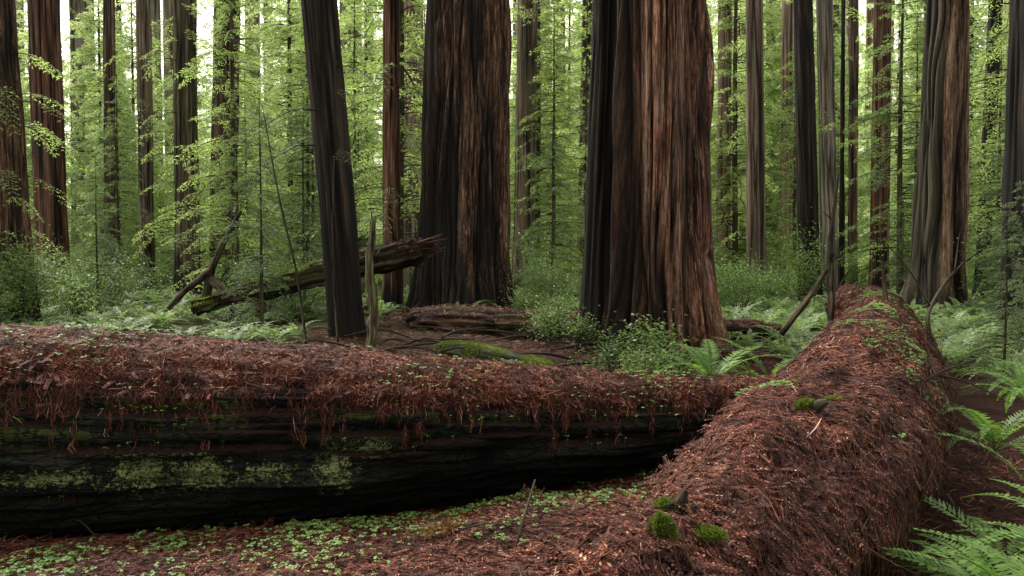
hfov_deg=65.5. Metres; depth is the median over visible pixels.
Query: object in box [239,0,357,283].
conifer tree
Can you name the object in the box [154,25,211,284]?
conifer tree
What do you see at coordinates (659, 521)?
moss clump
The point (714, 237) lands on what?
conifer tree
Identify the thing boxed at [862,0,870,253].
redwood tree
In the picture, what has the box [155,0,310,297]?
conifer tree
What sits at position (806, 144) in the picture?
redwood tree
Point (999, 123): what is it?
conifer tree
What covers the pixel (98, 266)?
conifer tree
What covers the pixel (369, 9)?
redwood tree
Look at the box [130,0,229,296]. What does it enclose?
redwood tree
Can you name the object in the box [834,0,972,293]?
conifer tree
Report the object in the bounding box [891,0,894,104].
redwood tree
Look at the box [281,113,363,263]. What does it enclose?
conifer tree
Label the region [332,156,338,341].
thin stem
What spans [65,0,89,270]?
redwood tree
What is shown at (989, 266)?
huckleberry shrub
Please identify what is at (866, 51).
conifer tree
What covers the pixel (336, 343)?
fallen stick
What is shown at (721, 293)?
huckleberry shrub
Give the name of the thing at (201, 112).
conifer tree
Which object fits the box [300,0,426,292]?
conifer tree
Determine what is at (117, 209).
conifer tree
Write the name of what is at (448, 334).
fallen stick
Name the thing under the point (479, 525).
fallen stick
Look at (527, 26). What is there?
redwood tree
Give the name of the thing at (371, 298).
broken snag
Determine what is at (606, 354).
huckleberry shrub
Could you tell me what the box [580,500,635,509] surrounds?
fallen stick
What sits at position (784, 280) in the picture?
huckleberry shrub
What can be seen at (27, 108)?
conifer tree
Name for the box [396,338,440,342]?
fallen stick
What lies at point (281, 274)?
moss cover
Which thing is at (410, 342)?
fallen stick
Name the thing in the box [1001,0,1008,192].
redwood tree
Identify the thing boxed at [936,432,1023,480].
sword fern
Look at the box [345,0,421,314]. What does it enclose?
redwood tree
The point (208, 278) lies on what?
mossy snag
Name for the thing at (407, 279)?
huckleberry shrub
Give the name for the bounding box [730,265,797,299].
huckleberry shrub
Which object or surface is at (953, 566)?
sword fern
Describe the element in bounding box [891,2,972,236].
conifer tree
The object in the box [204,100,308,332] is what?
conifer tree
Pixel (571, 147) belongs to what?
conifer tree
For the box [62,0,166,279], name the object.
conifer tree
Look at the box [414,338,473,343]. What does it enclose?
fallen stick
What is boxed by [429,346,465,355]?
fallen stick
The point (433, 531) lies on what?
dry spray
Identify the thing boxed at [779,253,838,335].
dead branch
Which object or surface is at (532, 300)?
huckleberry shrub
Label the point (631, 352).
fallen stick
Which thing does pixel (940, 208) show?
redwood tree
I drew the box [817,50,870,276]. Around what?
conifer tree
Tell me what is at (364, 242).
conifer tree
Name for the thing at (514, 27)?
redwood tree
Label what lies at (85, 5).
redwood tree
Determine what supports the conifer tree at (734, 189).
on the ground at (988, 403)
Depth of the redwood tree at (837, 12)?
69.90 m
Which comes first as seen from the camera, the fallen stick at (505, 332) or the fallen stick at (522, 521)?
the fallen stick at (522, 521)
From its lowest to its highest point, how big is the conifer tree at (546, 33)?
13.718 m
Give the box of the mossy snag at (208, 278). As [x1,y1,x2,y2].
[166,210,241,313]
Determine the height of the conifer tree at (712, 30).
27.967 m
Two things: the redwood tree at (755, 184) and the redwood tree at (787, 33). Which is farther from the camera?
the redwood tree at (787, 33)
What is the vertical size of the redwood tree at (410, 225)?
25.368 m
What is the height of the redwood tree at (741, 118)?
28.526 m
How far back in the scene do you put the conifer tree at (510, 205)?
62.57 m
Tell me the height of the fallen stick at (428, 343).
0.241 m
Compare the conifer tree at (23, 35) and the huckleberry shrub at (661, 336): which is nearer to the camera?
the huckleberry shrub at (661, 336)
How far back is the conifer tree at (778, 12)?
49.79 m
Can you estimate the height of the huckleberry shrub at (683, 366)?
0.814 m
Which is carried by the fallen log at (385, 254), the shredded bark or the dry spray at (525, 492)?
the shredded bark
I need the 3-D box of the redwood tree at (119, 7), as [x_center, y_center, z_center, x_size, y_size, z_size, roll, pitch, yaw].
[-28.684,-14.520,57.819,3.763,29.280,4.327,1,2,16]
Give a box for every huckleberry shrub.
[0,219,73,318]
[0,224,91,324]
[0,270,45,323]
[34,240,110,307]
[38,260,145,322]
[39,248,156,312]
[52,242,178,308]
[215,263,283,314]
[216,244,309,316]
[222,245,325,320]
[361,274,380,292]
[361,274,404,291]
[404,267,413,290]
[494,278,552,309]
[496,254,580,307]
[512,221,562,293]
[513,286,578,346]
[520,246,565,296]
[523,277,577,299]
[533,304,608,350]
[567,325,676,373]
[610,336,668,373]
[614,309,698,373]
[634,336,712,375]
[714,248,802,312]
[714,253,782,304]
[715,252,745,286]
[717,277,735,306]
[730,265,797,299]
[750,267,798,302]
[762,269,796,295]
[768,232,797,282]
[771,217,835,307]
[781,270,824,293]
[845,237,869,285]
[845,266,860,283]
[862,248,910,284]
[946,233,1000,299]
[966,262,998,293]
[973,229,1000,303]
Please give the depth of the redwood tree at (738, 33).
64.77 m
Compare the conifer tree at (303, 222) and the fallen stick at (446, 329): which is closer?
the fallen stick at (446, 329)
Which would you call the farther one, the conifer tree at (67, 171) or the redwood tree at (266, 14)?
the redwood tree at (266, 14)
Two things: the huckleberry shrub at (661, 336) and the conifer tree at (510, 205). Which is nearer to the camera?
the huckleberry shrub at (661, 336)
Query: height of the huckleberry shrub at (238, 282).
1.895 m
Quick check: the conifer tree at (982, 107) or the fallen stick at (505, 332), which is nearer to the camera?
the fallen stick at (505, 332)
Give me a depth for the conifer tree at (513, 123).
34.60 m
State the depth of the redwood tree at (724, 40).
41.41 m
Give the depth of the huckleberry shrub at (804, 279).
26.00 m
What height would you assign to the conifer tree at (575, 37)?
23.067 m
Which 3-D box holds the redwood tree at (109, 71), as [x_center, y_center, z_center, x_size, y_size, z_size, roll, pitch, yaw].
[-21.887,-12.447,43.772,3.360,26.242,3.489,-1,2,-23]
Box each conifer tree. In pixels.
[16,0,99,279]
[19,21,89,259]
[20,67,32,227]
[20,74,34,251]
[24,110,99,295]
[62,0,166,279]
[66,18,138,276]
[66,145,71,254]
[67,155,137,313]
[71,42,164,289]
[74,0,174,281]
[79,76,165,292]
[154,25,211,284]
[154,176,214,298]
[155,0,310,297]
[161,36,206,205]
[165,132,208,278]
[198,84,211,203]
[199,102,269,316]
[200,69,244,266]
[200,133,241,284]
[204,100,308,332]
[208,55,280,284]
[238,57,268,280]
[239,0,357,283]
[248,0,361,263]
[252,0,322,266]
[262,4,287,245]
[267,45,322,288]
[270,103,325,301]
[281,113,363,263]
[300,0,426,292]
[310,0,406,293]
[311,0,382,275]
[350,95,382,281]
[363,89,381,243]
[381,1,425,220]
[509,0,581,285]
[509,0,586,286]
[509,51,574,281]
[510,0,586,295]
[510,139,514,265]
[512,127,583,301]
[542,0,592,294]
[556,18,581,280]
[565,52,580,277]
[706,0,717,244]
[706,0,796,286]
[710,42,717,236]
[710,71,745,280]
[710,118,739,261]
[711,0,819,281]
[712,209,728,285]
[731,1,818,252]
[739,0,862,282]
[765,45,838,289]
[775,0,863,279]
[813,0,869,272]
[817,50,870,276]
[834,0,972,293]
[838,0,923,281]
[844,47,890,251]
[846,122,894,254]
[857,0,978,280]
[865,2,970,286]
[881,196,911,293]
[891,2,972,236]
[892,0,1008,278]
[902,0,1009,298]
[954,201,1023,400]
[962,124,1004,315]
[966,0,1008,283]
[969,5,1002,275]
[969,181,1023,369]
[992,242,1023,392]
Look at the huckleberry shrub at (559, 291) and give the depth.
27.89 m
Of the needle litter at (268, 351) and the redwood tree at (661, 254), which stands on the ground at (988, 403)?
the redwood tree at (661, 254)
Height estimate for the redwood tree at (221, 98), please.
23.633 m
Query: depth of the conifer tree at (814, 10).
56.78 m
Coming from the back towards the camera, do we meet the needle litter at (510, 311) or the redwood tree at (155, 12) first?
the redwood tree at (155, 12)
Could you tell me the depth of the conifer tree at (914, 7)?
49.27 m
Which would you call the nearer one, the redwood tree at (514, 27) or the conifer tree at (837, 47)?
the conifer tree at (837, 47)
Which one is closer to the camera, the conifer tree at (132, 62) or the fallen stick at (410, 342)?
the fallen stick at (410, 342)
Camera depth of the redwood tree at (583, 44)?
39.42 m
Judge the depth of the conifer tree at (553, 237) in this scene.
29.92 m
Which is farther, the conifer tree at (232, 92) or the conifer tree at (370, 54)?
the conifer tree at (370, 54)
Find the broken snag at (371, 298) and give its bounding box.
[362,208,379,349]
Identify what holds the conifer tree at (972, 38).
on the ground at (988, 403)
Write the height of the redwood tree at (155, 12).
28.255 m
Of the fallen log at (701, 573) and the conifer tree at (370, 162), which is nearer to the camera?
the fallen log at (701, 573)
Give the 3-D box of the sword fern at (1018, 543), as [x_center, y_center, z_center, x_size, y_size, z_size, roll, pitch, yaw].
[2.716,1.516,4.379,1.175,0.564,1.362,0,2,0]
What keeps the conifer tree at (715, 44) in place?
on the ground at (988, 403)
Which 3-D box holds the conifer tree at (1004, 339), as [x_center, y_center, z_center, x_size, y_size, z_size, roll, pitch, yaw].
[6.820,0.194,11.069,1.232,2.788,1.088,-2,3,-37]
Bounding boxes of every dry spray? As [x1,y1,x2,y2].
[412,517,453,541]
[431,512,470,535]
[519,484,547,500]
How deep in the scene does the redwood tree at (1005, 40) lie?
67.60 m
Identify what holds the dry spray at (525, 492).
on the ground at (988, 403)
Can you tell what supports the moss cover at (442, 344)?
on the fallen log at (505, 356)
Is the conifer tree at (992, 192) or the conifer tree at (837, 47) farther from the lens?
the conifer tree at (837, 47)
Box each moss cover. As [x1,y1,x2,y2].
[189,258,322,312]
[434,339,553,366]
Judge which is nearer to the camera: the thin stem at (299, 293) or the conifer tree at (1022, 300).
the conifer tree at (1022, 300)
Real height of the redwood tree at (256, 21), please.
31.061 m
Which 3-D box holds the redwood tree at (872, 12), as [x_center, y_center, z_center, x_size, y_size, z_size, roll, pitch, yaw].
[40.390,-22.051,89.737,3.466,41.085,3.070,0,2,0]
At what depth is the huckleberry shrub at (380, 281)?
35.33 m
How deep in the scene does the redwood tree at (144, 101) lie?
41.46 m
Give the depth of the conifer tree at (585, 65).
37.05 m
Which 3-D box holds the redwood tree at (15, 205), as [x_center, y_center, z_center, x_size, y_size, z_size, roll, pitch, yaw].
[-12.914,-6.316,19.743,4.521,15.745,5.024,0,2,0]
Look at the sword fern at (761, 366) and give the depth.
9.80 m
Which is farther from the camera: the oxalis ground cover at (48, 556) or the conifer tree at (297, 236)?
the conifer tree at (297, 236)
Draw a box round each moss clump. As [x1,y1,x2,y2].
[643,509,678,546]
[650,496,679,511]
[691,525,730,541]
[794,397,814,409]
[824,394,844,400]
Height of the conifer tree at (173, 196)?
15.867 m
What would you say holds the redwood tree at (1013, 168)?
on the ground at (988, 403)
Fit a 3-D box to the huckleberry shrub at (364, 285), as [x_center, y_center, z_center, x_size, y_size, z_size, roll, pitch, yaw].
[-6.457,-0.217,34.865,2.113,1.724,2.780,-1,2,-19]
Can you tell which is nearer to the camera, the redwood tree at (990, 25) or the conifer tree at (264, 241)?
the conifer tree at (264, 241)
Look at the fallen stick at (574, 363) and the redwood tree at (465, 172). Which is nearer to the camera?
the fallen stick at (574, 363)
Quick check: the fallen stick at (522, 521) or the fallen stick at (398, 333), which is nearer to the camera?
the fallen stick at (522, 521)
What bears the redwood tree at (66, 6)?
on the ground at (988, 403)
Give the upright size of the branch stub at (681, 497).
0.158 m
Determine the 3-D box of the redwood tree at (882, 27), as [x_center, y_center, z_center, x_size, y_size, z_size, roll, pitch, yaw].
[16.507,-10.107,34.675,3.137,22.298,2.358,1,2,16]
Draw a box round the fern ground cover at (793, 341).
[1,278,1023,381]
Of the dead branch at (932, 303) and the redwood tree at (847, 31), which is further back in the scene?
the redwood tree at (847, 31)
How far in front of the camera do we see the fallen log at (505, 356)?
14.18 m
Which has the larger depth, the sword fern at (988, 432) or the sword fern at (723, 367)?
the sword fern at (723, 367)
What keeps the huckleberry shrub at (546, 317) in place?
on the ground at (988, 403)
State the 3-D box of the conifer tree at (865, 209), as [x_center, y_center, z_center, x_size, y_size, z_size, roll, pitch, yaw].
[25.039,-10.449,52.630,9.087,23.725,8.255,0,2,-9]
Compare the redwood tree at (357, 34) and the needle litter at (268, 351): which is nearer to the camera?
the needle litter at (268, 351)
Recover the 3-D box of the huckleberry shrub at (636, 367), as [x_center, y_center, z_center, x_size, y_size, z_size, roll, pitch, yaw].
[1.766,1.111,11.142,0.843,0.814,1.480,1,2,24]
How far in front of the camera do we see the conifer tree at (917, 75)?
41.25 m
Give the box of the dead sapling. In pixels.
[823,172,850,324]
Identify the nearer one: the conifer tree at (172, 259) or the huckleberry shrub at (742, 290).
the huckleberry shrub at (742, 290)
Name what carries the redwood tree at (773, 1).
on the ground at (988, 403)
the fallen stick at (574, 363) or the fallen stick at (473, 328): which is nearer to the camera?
the fallen stick at (574, 363)
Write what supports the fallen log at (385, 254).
on the ground at (988, 403)
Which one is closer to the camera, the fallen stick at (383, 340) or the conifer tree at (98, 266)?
the fallen stick at (383, 340)
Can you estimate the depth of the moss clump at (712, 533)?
2.80 m
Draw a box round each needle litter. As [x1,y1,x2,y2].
[0,322,776,457]
[406,303,781,341]
[498,283,957,575]
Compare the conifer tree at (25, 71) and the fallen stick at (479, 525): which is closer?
the fallen stick at (479, 525)
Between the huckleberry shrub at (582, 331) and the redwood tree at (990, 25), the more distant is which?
the redwood tree at (990, 25)
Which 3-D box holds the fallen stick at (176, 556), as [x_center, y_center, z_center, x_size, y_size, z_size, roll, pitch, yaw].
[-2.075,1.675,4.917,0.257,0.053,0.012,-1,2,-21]
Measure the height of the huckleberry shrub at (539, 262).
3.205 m
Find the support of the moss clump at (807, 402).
on the needle litter at (629, 526)
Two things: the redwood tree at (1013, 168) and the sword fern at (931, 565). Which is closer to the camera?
the sword fern at (931, 565)
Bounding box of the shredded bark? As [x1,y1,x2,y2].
[188,232,447,305]
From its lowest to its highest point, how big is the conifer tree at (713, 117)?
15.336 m
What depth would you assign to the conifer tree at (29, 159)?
48.42 m
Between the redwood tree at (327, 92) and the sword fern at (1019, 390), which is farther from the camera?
the redwood tree at (327, 92)
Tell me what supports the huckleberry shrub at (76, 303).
on the ground at (988, 403)
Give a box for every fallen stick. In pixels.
[68,519,96,536]
[153,555,197,565]
[300,339,355,347]
[301,518,365,530]
[344,329,422,341]
[377,338,407,343]
[385,345,444,353]
[388,342,436,351]
[392,349,434,355]
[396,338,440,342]
[401,338,438,345]
[411,326,452,331]
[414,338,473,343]
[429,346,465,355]
[440,330,476,338]
[445,327,493,335]
[450,523,526,533]
[460,328,541,341]
[487,335,548,342]
[514,479,534,547]
[520,352,577,360]
[534,341,572,349]
[551,341,598,349]
[555,361,626,366]
[578,350,688,361]
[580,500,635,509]
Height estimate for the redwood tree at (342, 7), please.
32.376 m
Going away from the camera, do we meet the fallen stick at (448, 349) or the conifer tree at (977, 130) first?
the fallen stick at (448, 349)
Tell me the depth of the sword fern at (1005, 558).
3.44 m
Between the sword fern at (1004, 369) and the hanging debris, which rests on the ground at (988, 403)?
the sword fern at (1004, 369)
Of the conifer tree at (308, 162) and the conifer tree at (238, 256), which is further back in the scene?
the conifer tree at (308, 162)
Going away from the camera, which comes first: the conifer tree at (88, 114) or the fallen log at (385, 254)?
the fallen log at (385, 254)
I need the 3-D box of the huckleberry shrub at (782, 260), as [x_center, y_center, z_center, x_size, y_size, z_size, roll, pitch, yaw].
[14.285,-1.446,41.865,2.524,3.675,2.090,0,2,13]
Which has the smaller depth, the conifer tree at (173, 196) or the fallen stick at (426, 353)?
the fallen stick at (426, 353)
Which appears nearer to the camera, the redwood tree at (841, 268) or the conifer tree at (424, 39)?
the redwood tree at (841, 268)
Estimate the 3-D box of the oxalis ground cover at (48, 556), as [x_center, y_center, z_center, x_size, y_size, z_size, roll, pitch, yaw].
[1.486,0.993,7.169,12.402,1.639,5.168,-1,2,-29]
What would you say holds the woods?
on the ground at (988, 403)
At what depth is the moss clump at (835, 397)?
4.91 m
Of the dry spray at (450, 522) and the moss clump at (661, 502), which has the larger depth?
the dry spray at (450, 522)
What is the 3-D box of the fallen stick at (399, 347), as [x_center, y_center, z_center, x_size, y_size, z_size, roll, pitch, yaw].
[-2.037,1.208,14.999,1.599,0.250,0.059,-1,2,-20]
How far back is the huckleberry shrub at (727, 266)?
37.52 m
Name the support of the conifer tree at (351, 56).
on the ground at (988, 403)
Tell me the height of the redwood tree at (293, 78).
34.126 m
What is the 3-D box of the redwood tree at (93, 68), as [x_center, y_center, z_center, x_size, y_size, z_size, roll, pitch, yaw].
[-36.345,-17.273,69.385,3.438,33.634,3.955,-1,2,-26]
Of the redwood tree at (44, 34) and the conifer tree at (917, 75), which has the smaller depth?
the redwood tree at (44, 34)
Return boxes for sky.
[24,0,1003,229]
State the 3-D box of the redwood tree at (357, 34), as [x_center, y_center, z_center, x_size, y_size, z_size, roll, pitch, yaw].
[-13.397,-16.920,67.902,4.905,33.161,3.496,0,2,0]
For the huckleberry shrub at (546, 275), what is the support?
on the ground at (988, 403)
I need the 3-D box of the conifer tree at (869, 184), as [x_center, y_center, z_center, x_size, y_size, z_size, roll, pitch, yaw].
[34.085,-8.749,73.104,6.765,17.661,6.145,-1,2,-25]
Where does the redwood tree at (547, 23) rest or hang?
on the ground at (988, 403)
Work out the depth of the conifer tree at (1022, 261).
13.56 m
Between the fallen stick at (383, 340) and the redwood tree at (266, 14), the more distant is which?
the redwood tree at (266, 14)
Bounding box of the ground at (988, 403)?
[0,293,1023,575]
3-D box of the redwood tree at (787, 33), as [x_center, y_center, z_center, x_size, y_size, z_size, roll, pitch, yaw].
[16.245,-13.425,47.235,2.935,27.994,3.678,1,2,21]
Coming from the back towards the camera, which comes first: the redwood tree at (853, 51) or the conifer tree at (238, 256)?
the redwood tree at (853, 51)
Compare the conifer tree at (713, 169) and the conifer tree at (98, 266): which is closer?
the conifer tree at (98, 266)
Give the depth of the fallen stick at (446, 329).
19.57 m
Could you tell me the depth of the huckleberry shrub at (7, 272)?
18.35 m
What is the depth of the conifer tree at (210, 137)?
58.12 m
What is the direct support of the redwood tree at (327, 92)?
on the ground at (988, 403)
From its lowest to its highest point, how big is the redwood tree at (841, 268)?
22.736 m
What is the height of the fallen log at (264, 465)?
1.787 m
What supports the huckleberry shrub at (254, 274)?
on the ground at (988, 403)
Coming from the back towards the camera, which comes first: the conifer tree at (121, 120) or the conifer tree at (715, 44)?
the conifer tree at (715, 44)
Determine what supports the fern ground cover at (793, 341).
on the ground at (988, 403)
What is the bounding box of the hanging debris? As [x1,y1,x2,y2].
[628,305,963,575]
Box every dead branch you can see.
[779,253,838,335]
[881,261,888,301]
[884,232,999,342]
[924,359,999,397]
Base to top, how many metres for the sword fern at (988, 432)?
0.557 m
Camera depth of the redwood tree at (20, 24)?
90.10 m
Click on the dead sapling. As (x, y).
(831, 290)
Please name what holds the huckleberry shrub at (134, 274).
on the ground at (988, 403)
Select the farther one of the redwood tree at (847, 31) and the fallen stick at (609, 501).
the redwood tree at (847, 31)
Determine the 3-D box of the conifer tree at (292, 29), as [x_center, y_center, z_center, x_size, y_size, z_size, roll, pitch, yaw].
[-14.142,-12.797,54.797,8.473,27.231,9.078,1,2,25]
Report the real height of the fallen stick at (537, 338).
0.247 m
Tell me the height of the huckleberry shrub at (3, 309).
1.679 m
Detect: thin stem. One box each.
[261,103,307,344]
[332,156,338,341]
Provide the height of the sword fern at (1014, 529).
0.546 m
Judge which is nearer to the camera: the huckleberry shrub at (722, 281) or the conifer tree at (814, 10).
the huckleberry shrub at (722, 281)
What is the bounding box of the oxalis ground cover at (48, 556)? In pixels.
[0,288,949,575]
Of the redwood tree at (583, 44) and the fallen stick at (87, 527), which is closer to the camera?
the fallen stick at (87, 527)
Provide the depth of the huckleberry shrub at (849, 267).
41.92 m
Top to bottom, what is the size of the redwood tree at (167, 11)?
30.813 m
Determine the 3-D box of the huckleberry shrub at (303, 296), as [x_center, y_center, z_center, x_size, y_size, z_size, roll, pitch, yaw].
[-6.619,-0.171,24.482,3.940,2.444,2.996,1,2,18]
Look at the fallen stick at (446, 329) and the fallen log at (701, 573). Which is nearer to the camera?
the fallen log at (701, 573)
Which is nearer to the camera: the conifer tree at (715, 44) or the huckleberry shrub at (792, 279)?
the huckleberry shrub at (792, 279)
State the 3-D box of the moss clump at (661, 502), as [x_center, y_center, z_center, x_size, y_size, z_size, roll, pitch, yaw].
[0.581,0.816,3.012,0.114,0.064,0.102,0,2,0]
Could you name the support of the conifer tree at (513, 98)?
on the ground at (988, 403)
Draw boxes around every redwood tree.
[0,0,109,324]
[15,0,26,144]
[16,0,86,201]
[26,0,91,306]
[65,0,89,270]
[70,0,102,265]
[83,0,137,280]
[91,0,95,215]
[93,0,135,264]
[97,0,172,293]
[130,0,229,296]
[151,0,173,275]
[161,0,174,274]
[197,0,274,293]
[231,0,386,337]
[241,0,272,243]
[263,0,278,222]
[265,0,300,228]
[339,0,375,185]
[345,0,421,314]
[352,2,382,237]
[366,1,381,209]
[371,0,423,292]
[405,0,517,310]
[509,0,576,294]
[512,0,517,152]
[540,0,552,253]
[541,1,578,252]
[549,0,592,290]
[574,0,616,345]
[596,0,732,353]
[711,0,768,287]
[714,0,792,292]
[731,0,740,260]
[738,18,745,265]
[765,0,780,254]
[765,0,797,277]
[789,0,872,291]
[793,0,824,302]
[833,1,848,198]
[838,0,845,285]
[838,0,892,283]
[845,0,848,177]
[856,0,920,289]
[858,0,873,238]
[858,0,892,187]
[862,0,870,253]
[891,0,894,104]
[900,0,969,317]
[969,0,1004,297]
[996,0,1023,338]
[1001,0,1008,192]
[1002,0,1005,86]
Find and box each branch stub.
[666,489,697,522]
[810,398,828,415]
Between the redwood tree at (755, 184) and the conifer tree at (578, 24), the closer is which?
the redwood tree at (755, 184)
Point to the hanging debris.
(917, 511)
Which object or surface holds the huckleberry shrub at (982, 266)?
on the ground at (988, 403)
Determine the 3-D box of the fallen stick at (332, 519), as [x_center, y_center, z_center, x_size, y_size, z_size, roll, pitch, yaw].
[-1.261,1.664,5.623,0.455,0.083,0.013,0,2,-12]
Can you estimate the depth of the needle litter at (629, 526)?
3.92 m
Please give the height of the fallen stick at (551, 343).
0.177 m
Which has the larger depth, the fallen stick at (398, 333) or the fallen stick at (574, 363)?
the fallen stick at (398, 333)
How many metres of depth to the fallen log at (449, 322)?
19.24 m
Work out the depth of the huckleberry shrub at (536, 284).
23.96 m
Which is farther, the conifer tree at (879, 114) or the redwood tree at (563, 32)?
the redwood tree at (563, 32)
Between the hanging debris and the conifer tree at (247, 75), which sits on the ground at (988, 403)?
the conifer tree at (247, 75)
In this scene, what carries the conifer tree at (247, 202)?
on the ground at (988, 403)
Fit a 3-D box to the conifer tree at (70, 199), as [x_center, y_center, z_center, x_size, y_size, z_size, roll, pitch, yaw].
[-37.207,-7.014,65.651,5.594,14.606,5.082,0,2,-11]
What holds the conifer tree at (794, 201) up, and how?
on the ground at (988, 403)
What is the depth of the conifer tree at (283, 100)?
69.41 m
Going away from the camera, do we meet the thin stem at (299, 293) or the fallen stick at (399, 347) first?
the fallen stick at (399, 347)
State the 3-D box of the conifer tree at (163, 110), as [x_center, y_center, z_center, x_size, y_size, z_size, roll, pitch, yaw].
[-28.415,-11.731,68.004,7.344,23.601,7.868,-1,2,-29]
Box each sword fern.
[635,339,793,376]
[701,337,793,376]
[879,533,1023,575]
[883,536,1023,575]
[904,495,1023,572]
[913,528,1023,570]
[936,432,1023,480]
[941,403,1023,452]
[950,352,1023,394]
[955,360,1023,412]
[956,478,1023,552]
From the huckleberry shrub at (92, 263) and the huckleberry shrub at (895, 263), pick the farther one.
the huckleberry shrub at (895, 263)
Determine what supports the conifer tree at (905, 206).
on the ground at (988, 403)
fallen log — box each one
[0,330,766,542]
[190,238,429,315]
[405,305,780,347]
[435,342,551,365]
[555,286,949,575]
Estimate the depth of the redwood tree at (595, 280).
15.68 m
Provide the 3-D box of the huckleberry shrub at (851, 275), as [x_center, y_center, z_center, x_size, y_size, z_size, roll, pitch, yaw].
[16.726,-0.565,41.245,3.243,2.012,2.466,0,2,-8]
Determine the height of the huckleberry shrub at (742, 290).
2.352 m
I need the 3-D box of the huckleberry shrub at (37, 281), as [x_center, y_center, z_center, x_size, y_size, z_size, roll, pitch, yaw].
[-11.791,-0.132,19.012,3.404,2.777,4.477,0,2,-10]
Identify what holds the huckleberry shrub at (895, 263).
on the ground at (988, 403)
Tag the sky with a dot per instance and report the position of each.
(64, 28)
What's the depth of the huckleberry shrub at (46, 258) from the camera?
25.27 m
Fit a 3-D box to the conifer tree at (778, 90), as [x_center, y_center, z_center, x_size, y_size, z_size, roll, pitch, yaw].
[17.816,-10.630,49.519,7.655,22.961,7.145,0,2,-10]
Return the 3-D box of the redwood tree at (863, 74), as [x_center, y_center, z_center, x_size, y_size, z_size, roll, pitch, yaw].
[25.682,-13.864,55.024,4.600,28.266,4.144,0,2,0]
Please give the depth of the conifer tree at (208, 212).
40.16 m
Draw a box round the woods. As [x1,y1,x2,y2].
[17,0,1003,249]
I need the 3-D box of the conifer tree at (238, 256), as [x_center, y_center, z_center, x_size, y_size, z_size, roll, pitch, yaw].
[-9.457,-2.599,26.751,2.708,7.371,2.623,1,2,15]
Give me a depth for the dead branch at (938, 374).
6.04 m
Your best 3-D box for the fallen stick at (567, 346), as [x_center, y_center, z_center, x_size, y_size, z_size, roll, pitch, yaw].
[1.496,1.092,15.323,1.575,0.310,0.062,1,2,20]
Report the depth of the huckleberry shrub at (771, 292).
29.31 m
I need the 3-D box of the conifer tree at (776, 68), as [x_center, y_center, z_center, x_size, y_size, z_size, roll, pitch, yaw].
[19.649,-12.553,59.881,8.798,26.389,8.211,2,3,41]
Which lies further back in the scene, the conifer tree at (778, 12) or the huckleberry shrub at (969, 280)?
the conifer tree at (778, 12)
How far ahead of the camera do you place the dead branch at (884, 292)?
10.19 m

